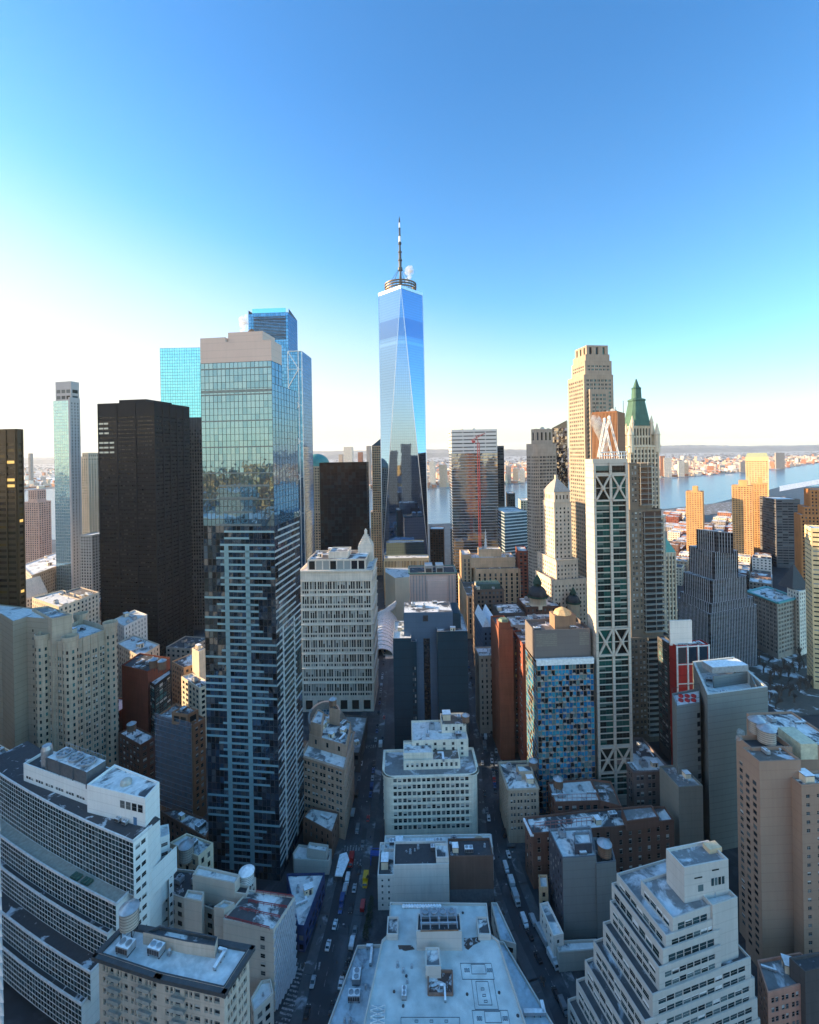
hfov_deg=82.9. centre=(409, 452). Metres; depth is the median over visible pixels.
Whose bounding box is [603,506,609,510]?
window
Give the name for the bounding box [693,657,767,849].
hotel
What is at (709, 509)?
snowy pier
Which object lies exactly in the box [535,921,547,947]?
semi trailer
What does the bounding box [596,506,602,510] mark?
window
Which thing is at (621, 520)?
window
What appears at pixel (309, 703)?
window
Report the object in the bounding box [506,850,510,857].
car
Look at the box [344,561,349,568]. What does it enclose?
window
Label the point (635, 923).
window
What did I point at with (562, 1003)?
van
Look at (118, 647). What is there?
window
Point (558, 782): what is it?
water tower
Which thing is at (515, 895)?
truck
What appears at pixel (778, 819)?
apartment tower
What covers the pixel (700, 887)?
window
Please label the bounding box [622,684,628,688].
window
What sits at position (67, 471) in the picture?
glass tower
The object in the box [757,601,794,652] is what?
window
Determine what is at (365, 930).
evergreen shrub
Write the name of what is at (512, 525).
office building
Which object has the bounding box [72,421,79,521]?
window
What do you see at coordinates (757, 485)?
window
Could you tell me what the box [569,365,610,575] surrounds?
window
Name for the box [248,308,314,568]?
glass tower
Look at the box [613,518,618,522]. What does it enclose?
window
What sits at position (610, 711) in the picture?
window
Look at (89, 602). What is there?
office building
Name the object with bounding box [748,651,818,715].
park lawn
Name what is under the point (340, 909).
car
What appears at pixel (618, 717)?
window
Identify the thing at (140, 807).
window
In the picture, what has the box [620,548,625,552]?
window
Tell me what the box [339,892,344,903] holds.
van
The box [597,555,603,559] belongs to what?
window
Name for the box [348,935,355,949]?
van
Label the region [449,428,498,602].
glass tower
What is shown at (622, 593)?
window
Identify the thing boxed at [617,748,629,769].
window
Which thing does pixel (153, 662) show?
water tower
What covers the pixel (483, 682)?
office building
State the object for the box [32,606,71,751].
office building
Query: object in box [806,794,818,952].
window
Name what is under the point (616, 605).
window
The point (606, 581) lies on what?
window
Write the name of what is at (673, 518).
building
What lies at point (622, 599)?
window
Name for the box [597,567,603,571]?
window
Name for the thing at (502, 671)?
apartment building
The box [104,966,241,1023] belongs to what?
window
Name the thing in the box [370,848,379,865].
construction shed
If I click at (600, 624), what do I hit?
window
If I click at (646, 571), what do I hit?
apartment tower
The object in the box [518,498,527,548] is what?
office building
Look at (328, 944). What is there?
car
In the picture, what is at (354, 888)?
car
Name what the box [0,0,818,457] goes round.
sky
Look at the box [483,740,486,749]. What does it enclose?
truck
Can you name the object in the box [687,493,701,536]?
window
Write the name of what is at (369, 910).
tree
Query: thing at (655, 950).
window
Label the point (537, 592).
office building
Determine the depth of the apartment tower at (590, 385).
477.09 m
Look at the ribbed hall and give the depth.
501.99 m
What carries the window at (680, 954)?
in the office building at (668, 948)
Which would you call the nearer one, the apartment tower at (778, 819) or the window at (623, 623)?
the apartment tower at (778, 819)
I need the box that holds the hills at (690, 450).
[24,446,818,464]
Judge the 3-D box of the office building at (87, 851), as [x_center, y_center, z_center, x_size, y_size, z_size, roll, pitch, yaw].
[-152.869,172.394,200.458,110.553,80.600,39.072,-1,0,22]
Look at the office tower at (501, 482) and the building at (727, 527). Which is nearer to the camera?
the office tower at (501, 482)
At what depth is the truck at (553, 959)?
188.85 m
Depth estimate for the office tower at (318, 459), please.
698.54 m
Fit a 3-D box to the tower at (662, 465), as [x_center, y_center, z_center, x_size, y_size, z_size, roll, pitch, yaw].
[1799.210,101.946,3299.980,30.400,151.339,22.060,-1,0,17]
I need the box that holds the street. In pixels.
[303,659,494,747]
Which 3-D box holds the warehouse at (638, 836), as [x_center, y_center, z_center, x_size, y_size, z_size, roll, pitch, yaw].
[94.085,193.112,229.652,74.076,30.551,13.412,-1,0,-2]
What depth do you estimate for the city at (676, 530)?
1156.94 m
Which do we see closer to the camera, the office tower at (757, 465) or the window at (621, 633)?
the window at (621, 633)
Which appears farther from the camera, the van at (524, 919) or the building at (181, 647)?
the building at (181, 647)
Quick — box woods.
[25,452,818,469]
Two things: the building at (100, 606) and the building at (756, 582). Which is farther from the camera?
the building at (756, 582)
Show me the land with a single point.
(700, 456)
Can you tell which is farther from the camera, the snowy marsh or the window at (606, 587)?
the snowy marsh
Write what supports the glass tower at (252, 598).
on the ground at (19, 1009)
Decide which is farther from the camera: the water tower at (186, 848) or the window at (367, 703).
the window at (367, 703)
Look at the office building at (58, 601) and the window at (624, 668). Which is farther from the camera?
the office building at (58, 601)
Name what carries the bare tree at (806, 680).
on the park lawn at (806, 703)
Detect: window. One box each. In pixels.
[0,443,24,604]
[25,491,50,561]
[33,600,78,611]
[35,635,118,762]
[42,571,53,592]
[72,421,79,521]
[81,537,100,596]
[82,454,98,532]
[99,416,192,655]
[99,423,113,452]
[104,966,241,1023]
[118,647,132,677]
[120,800,124,808]
[126,802,130,809]
[132,803,136,811]
[138,804,142,812]
[190,430,204,624]
[190,714,195,721]
[302,555,371,695]
[306,700,312,708]
[309,561,314,569]
[313,468,320,550]
[316,561,321,569]
[323,561,328,568]
[330,561,335,568]
[337,561,342,568]
[341,700,347,708]
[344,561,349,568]
[351,561,356,568]
[352,700,358,708]
[358,561,363,568]
[364,700,370,708]
[372,447,382,571]
[403,727,463,828]
[464,559,517,592]
[474,591,501,642]
[527,456,555,588]
[538,494,584,622]
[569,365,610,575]
[570,884,751,1023]
[596,466,608,472]
[596,476,608,499]
[596,501,629,787]
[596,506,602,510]
[597,531,602,535]
[597,543,602,547]
[597,549,602,553]
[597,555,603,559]
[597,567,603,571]
[598,610,603,614]
[598,622,604,626]
[599,630,611,653]
[599,679,605,683]
[600,716,605,720]
[600,722,605,726]
[600,740,606,744]
[601,749,613,770]
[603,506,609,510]
[603,512,609,516]
[603,549,609,553]
[604,561,610,565]
[604,573,610,577]
[604,579,610,583]
[604,585,610,589]
[604,591,610,595]
[604,597,610,601]
[604,609,610,613]
[606,679,612,683]
[606,685,612,689]
[606,691,612,695]
[606,697,612,701]
[606,709,612,713]
[606,715,612,719]
[607,734,613,738]
[607,740,613,744]
[612,465,624,472]
[612,476,624,498]
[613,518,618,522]
[613,530,618,534]
[613,536,618,540]
[613,542,618,546]
[613,548,619,552]
[613,554,619,558]
[614,585,619,589]
[614,591,619,595]
[614,603,620,607]
[615,615,620,619]
[615,621,620,625]
[615,629,627,652]
[615,660,621,664]
[615,894,619,905]
[616,672,621,676]
[616,709,621,713]
[616,715,621,719]
[616,727,622,731]
[617,733,622,737]
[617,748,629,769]
[617,783,623,787]
[619,512,625,516]
[619,518,625,522]
[619,524,625,528]
[619,542,625,546]
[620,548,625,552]
[620,590,626,595]
[620,597,626,601]
[620,603,626,607]
[620,901,625,913]
[621,615,627,619]
[621,621,627,625]
[622,666,627,670]
[622,678,628,682]
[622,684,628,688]
[622,690,628,694]
[622,702,628,706]
[622,708,628,712]
[622,714,628,719]
[626,909,631,921]
[632,466,644,734]
[632,917,637,929]
[639,926,644,938]
[644,891,649,902]
[646,935,651,948]
[649,450,674,632]
[650,898,655,909]
[653,945,658,957]
[656,905,661,917]
[663,914,668,925]
[669,953,675,961]
[676,950,683,958]
[678,534,757,661]
[678,921,684,928]
[684,947,690,955]
[685,919,691,926]
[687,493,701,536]
[692,944,698,952]
[693,916,699,923]
[698,884,702,891]
[700,914,706,921]
[700,941,706,950]
[707,939,713,947]
[733,487,751,542]
[746,461,767,483]
[753,485,766,550]
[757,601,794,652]
[760,498,776,563]
[802,492,817,524]
[805,529,818,681]
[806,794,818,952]
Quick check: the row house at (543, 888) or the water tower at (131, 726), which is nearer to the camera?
the row house at (543, 888)
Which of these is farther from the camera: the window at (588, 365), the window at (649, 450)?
the window at (588, 365)
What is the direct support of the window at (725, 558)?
in the office building at (717, 606)
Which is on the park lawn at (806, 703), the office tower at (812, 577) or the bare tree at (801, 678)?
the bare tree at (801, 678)
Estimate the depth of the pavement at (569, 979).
221.12 m
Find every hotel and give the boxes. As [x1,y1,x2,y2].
[393,600,469,748]
[525,607,595,813]
[659,765,703,846]
[672,683,701,783]
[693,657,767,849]
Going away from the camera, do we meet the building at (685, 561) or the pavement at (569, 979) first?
the pavement at (569, 979)
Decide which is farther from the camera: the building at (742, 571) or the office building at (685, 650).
the building at (742, 571)
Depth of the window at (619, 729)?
272.90 m
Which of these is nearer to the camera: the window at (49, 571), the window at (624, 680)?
the window at (624, 680)
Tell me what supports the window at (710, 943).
in the office building at (668, 948)
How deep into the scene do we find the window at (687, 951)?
150.30 m
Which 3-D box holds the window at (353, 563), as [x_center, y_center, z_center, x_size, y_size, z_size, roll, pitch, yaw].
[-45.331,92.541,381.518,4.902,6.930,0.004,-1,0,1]
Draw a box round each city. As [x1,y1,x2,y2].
[24,454,818,488]
[663,508,731,550]
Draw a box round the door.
[133,817,136,824]
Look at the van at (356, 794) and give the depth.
282.62 m
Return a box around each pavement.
[290,711,366,1023]
[337,658,388,992]
[468,670,555,1023]
[493,739,575,996]
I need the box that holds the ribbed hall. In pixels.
[377,601,396,654]
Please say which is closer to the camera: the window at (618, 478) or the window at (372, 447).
the window at (618, 478)
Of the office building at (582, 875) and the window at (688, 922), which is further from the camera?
the office building at (582, 875)
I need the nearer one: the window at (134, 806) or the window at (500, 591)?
the window at (134, 806)
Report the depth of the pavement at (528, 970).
219.91 m
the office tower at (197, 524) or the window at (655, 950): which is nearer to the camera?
the window at (655, 950)
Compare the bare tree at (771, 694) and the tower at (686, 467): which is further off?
the tower at (686, 467)
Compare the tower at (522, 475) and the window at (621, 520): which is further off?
the tower at (522, 475)
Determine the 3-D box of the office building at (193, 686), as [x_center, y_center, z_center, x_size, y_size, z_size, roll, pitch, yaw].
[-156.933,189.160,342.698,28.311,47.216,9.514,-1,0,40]
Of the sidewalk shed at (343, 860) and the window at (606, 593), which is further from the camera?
the window at (606, 593)
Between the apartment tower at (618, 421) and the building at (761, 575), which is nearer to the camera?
the apartment tower at (618, 421)
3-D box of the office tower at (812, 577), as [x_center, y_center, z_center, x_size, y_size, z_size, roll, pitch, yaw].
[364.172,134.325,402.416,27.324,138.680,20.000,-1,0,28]
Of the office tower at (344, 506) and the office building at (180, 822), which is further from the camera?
the office tower at (344, 506)
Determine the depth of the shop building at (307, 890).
209.75 m
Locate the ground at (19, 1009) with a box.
[3,463,818,1023]
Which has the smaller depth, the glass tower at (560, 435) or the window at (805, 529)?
the window at (805, 529)
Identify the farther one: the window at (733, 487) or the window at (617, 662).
the window at (733, 487)
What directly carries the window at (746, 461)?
in the office tower at (757, 465)
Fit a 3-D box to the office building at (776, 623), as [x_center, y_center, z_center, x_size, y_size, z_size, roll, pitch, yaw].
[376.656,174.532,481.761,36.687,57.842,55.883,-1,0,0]
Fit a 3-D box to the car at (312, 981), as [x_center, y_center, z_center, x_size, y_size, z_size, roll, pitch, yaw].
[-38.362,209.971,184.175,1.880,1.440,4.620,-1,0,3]
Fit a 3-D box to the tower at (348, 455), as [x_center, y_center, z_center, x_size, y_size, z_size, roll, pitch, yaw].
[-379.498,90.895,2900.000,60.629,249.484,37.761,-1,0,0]
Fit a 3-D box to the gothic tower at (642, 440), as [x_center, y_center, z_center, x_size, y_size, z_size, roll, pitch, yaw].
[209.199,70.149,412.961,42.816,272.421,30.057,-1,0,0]
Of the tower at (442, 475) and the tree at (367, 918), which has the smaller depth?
the tree at (367, 918)
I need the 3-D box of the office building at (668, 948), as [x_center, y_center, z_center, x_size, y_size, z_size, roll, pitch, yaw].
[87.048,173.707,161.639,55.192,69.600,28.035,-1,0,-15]
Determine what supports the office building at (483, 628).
on the ground at (19, 1009)
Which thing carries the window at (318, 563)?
in the office building at (339, 628)
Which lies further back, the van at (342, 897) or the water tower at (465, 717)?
the water tower at (465, 717)
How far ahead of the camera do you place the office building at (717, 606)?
437.87 m
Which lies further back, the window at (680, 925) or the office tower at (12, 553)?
the office tower at (12, 553)
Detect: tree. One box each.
[365,903,372,919]
[365,912,371,927]
[369,895,375,911]
[540,975,545,986]
[769,692,776,703]
[770,663,776,676]
[773,667,782,678]
[773,685,780,696]
[775,696,782,708]
[782,664,789,676]
[787,659,795,672]
[788,686,795,695]
[795,657,801,669]
[797,653,804,667]
[797,676,803,688]
[799,674,809,688]
[806,675,812,686]
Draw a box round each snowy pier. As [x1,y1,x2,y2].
[661,502,731,514]
[780,479,818,490]
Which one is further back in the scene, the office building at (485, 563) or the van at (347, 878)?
the office building at (485, 563)
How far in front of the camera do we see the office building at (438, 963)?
169.26 m
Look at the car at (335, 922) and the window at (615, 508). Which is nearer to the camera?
the car at (335, 922)
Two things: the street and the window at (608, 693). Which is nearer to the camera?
the window at (608, 693)
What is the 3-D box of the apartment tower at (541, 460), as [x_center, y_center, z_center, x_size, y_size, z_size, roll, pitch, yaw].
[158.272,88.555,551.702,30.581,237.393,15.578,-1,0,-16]
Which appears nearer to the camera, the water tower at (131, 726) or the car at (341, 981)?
the car at (341, 981)
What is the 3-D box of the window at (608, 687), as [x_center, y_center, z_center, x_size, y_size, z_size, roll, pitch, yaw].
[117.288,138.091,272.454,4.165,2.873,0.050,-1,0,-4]
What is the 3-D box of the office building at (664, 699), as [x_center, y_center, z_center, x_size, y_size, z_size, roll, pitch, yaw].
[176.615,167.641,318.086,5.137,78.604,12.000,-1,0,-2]
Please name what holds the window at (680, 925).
in the office building at (668, 948)
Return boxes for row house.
[251,979,273,1023]
[539,875,547,908]
[540,901,563,956]
[556,939,594,971]
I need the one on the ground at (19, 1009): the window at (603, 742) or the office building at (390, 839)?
the office building at (390, 839)
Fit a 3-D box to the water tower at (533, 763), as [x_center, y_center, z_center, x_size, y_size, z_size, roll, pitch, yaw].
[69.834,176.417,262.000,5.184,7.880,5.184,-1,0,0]
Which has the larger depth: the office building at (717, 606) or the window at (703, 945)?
the office building at (717, 606)
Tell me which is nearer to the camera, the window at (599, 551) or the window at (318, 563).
the window at (599, 551)
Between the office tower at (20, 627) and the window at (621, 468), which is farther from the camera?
the office tower at (20, 627)
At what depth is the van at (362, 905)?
213.38 m
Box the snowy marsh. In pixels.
[37,478,54,483]
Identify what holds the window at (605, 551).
in the apartment tower at (608, 553)
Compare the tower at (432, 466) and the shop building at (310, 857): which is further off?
the tower at (432, 466)
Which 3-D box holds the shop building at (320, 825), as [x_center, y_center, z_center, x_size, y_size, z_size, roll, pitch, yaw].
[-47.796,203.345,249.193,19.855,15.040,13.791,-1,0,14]
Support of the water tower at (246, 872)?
on the office building at (224, 905)
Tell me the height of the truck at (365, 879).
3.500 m
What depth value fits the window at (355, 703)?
377.95 m
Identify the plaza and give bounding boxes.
[381,649,392,657]
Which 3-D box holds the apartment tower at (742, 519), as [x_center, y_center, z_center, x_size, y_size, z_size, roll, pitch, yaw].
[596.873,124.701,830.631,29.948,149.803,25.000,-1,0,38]
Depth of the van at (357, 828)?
256.90 m
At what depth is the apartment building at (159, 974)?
136.65 m
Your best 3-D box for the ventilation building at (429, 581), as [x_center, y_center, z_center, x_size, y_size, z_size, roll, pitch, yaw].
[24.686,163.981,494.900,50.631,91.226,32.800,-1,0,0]
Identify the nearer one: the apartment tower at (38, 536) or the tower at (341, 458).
the apartment tower at (38, 536)
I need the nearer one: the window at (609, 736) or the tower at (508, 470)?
the window at (609, 736)
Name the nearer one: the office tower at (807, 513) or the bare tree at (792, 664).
the bare tree at (792, 664)
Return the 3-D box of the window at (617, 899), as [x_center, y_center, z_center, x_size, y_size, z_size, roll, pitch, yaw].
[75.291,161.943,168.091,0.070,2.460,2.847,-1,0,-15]
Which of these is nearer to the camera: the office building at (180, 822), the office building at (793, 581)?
the office building at (180, 822)
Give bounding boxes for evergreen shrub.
[362,922,369,939]
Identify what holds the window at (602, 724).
in the apartment tower at (608, 553)
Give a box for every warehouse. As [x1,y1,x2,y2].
[523,805,673,888]
[548,779,621,813]
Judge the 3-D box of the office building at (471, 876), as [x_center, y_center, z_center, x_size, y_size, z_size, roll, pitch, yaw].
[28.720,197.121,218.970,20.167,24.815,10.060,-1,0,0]
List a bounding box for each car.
[303,1004,310,1019]
[309,975,315,988]
[325,939,330,951]
[328,1000,334,1015]
[332,919,337,929]
[333,992,338,1002]
[338,903,342,913]
[338,976,343,989]
[343,961,348,974]
[346,950,352,961]
[352,883,356,892]
[352,925,357,934]
[357,865,361,874]
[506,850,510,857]
[526,929,533,940]
[534,951,542,963]
[551,986,558,1000]
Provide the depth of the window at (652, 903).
158.52 m
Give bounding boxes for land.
[24,451,818,489]
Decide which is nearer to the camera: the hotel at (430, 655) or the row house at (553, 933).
the row house at (553, 933)
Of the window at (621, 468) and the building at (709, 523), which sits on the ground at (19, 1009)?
the building at (709, 523)
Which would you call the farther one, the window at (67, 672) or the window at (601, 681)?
the window at (67, 672)
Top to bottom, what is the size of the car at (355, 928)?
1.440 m
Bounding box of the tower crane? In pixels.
[471,433,484,546]
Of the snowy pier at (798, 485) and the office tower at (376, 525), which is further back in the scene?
the snowy pier at (798, 485)
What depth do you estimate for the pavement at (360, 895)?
262.08 m
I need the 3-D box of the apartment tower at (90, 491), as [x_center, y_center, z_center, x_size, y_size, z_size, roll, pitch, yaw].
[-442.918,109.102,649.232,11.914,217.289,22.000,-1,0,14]
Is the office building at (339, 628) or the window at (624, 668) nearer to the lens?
the window at (624, 668)
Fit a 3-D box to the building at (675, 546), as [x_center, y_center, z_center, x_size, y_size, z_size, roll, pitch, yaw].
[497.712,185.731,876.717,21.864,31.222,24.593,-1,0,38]
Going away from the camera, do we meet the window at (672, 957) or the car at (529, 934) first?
the window at (672, 957)
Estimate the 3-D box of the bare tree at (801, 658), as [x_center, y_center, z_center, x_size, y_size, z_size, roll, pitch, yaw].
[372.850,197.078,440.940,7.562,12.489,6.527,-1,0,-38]
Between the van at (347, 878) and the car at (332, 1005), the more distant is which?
the van at (347, 878)
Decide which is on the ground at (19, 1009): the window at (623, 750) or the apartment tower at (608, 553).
the apartment tower at (608, 553)
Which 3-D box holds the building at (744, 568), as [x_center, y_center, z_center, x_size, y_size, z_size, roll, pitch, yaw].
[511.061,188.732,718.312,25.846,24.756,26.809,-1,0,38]
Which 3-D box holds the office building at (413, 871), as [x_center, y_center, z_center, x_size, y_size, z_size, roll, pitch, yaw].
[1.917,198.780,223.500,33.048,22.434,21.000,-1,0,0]
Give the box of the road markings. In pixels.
[276,645,553,1023]
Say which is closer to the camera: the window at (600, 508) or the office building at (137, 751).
the window at (600, 508)
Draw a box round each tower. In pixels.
[0,429,25,606]
[0,604,47,749]
[0,816,3,1023]
[25,489,51,562]
[28,453,33,481]
[34,611,118,767]
[53,381,81,590]
[80,532,100,596]
[81,453,98,533]
[97,399,192,656]
[118,898,139,939]
[127,721,136,734]
[149,657,157,670]
[157,658,166,672]
[160,347,200,417]
[178,839,193,865]
[190,417,204,629]
[200,329,304,880]
[238,864,254,889]
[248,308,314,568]
[313,454,328,551]
[319,462,369,549]
[329,697,336,707]
[339,454,343,461]
[344,447,353,461]
[358,452,362,461]
[366,446,371,483]
[371,439,382,574]
[378,217,428,590]
[429,462,435,484]
[439,464,447,486]
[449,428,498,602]
[462,712,469,725]
[497,446,504,506]
[506,466,510,482]
[513,468,518,480]
[520,469,524,481]
[526,427,556,588]
[528,758,537,773]
[535,475,586,624]
[552,420,568,488]
[553,775,562,792]
[568,345,613,625]
[585,416,632,805]
[591,404,625,458]
[597,837,611,860]
[625,379,676,633]
[628,462,668,741]
[660,456,664,476]
[664,457,671,476]
[678,461,684,476]
[684,462,688,475]
[686,486,704,551]
[732,480,753,555]
[736,711,818,965]
[739,462,744,471]
[745,453,768,495]
[747,715,765,734]
[751,478,767,551]
[756,723,776,745]
[775,453,784,468]
[794,488,818,579]
[804,525,818,688]
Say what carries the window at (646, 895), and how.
in the office building at (668, 948)
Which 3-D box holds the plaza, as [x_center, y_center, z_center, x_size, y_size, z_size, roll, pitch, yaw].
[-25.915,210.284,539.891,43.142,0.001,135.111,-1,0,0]
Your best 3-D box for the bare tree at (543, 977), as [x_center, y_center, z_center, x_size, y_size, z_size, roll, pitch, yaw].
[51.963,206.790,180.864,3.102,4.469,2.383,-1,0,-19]
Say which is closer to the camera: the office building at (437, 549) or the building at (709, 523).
the office building at (437, 549)
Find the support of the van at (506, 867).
on the ground at (19, 1009)
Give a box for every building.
[0,741,176,1023]
[0,745,8,754]
[26,552,56,592]
[26,576,47,607]
[32,590,84,622]
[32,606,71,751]
[59,587,99,623]
[91,924,254,1023]
[99,597,100,618]
[116,610,147,641]
[118,635,159,697]
[118,727,155,779]
[119,698,122,731]
[122,653,169,732]
[150,669,171,734]
[154,703,206,816]
[160,808,208,841]
[166,636,204,691]
[167,865,296,1011]
[170,833,213,869]
[172,653,191,705]
[181,673,206,747]
[192,643,205,678]
[286,872,324,951]
[293,842,331,874]
[300,528,378,711]
[303,705,354,839]
[303,806,338,858]
[328,902,552,1023]
[378,836,449,909]
[382,710,478,834]
[384,834,493,872]
[408,562,456,601]
[430,526,444,564]
[448,838,493,905]
[458,529,520,638]
[472,579,504,664]
[475,604,492,646]
[475,646,492,732]
[491,615,514,759]
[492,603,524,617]
[498,507,527,556]
[498,760,539,842]
[506,492,514,506]
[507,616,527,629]
[512,627,517,752]
[513,629,526,759]
[515,546,528,596]
[517,596,560,616]
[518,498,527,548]
[527,574,580,618]
[549,827,615,938]
[567,840,759,1023]
[617,737,666,806]
[657,636,670,759]
[666,515,679,522]
[669,512,681,520]
[669,542,679,554]
[669,619,709,764]
[672,539,686,545]
[676,555,688,558]
[676,557,688,570]
[676,563,684,585]
[678,529,757,666]
[679,551,688,556]
[704,522,714,529]
[713,516,727,524]
[725,525,731,531]
[738,553,750,571]
[738,561,749,564]
[738,565,749,584]
[738,568,747,588]
[747,586,795,659]
[749,577,771,587]
[751,572,770,579]
[752,555,771,573]
[753,569,770,573]
[754,552,770,555]
[757,952,802,1023]
[759,496,799,567]
[779,563,806,654]
[789,952,818,1023]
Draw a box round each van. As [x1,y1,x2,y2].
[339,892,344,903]
[342,882,347,894]
[345,871,349,884]
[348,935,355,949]
[351,808,354,816]
[354,790,358,797]
[355,823,359,833]
[360,899,365,911]
[502,828,506,837]
[503,860,508,873]
[520,911,528,928]
[528,912,536,926]
[557,994,567,1016]
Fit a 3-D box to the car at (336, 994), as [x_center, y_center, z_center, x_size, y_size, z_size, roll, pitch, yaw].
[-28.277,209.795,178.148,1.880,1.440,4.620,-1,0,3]
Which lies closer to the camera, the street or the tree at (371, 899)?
the tree at (371, 899)
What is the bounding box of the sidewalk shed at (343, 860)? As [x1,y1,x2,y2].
[335,852,349,883]
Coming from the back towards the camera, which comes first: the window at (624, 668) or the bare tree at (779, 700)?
the bare tree at (779, 700)
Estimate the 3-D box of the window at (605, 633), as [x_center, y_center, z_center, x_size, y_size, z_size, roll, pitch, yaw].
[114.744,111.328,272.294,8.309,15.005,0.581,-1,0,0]
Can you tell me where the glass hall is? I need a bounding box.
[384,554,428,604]
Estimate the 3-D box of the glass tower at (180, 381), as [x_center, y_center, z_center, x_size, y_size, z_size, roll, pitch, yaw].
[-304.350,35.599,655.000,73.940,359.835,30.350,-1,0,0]
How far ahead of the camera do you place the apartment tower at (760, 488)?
854.71 m
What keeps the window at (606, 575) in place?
in the apartment tower at (608, 553)
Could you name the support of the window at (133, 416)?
in the office tower at (144, 474)
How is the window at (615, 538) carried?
in the apartment tower at (608, 553)
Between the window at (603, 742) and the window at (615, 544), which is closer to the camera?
the window at (603, 742)
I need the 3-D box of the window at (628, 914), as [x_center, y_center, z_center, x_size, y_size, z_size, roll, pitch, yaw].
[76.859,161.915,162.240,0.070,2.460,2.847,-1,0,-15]
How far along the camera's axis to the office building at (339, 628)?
377.73 m
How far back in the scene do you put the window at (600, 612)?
272.16 m
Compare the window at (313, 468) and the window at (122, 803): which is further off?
the window at (313, 468)
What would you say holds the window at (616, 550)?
in the apartment tower at (608, 553)
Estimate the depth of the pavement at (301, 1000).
200.50 m
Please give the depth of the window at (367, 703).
377.77 m
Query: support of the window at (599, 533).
in the apartment tower at (608, 553)
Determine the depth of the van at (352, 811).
269.20 m
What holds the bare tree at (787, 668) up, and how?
on the park lawn at (806, 703)
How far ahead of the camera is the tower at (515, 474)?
2991.15 m
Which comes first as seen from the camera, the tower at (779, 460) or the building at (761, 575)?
the building at (761, 575)
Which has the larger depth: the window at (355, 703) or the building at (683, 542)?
the building at (683, 542)
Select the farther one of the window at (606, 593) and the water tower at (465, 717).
the water tower at (465, 717)
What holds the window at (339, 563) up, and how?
in the office building at (339, 628)
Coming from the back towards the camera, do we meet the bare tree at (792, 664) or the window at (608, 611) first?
the bare tree at (792, 664)
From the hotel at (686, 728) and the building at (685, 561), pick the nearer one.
the hotel at (686, 728)
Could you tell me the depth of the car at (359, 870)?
232.40 m
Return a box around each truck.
[348,851,354,867]
[362,870,368,887]
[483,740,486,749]
[507,874,514,887]
[511,887,520,906]
[546,946,558,970]
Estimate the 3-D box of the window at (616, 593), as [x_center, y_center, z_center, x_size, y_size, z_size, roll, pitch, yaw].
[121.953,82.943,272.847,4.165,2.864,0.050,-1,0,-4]
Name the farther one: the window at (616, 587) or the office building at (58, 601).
the office building at (58, 601)
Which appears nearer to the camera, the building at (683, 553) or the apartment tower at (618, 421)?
the apartment tower at (618, 421)
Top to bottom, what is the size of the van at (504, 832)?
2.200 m
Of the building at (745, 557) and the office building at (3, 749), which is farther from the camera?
the building at (745, 557)
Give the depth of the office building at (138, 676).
326.01 m
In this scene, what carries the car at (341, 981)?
on the ground at (19, 1009)
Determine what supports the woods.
on the land
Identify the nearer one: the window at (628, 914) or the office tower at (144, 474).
the window at (628, 914)
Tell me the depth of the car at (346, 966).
188.22 m
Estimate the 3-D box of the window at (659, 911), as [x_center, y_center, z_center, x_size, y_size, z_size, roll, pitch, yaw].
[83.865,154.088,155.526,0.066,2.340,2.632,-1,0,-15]
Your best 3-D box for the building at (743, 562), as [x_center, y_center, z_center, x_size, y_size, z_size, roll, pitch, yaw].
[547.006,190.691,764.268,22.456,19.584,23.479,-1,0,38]
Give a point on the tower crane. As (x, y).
(473, 440)
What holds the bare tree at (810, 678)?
on the park lawn at (806, 703)
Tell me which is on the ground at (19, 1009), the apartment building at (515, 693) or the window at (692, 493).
the apartment building at (515, 693)
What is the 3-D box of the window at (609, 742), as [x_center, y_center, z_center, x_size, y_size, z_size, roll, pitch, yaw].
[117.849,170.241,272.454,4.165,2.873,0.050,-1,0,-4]
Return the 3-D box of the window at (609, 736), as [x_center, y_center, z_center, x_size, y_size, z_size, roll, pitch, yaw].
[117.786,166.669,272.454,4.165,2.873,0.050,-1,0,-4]
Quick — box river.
[24,464,818,539]
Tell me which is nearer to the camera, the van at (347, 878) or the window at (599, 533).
the van at (347, 878)
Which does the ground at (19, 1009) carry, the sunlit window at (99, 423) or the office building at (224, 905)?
the office building at (224, 905)
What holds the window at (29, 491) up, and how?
in the apartment tower at (38, 536)

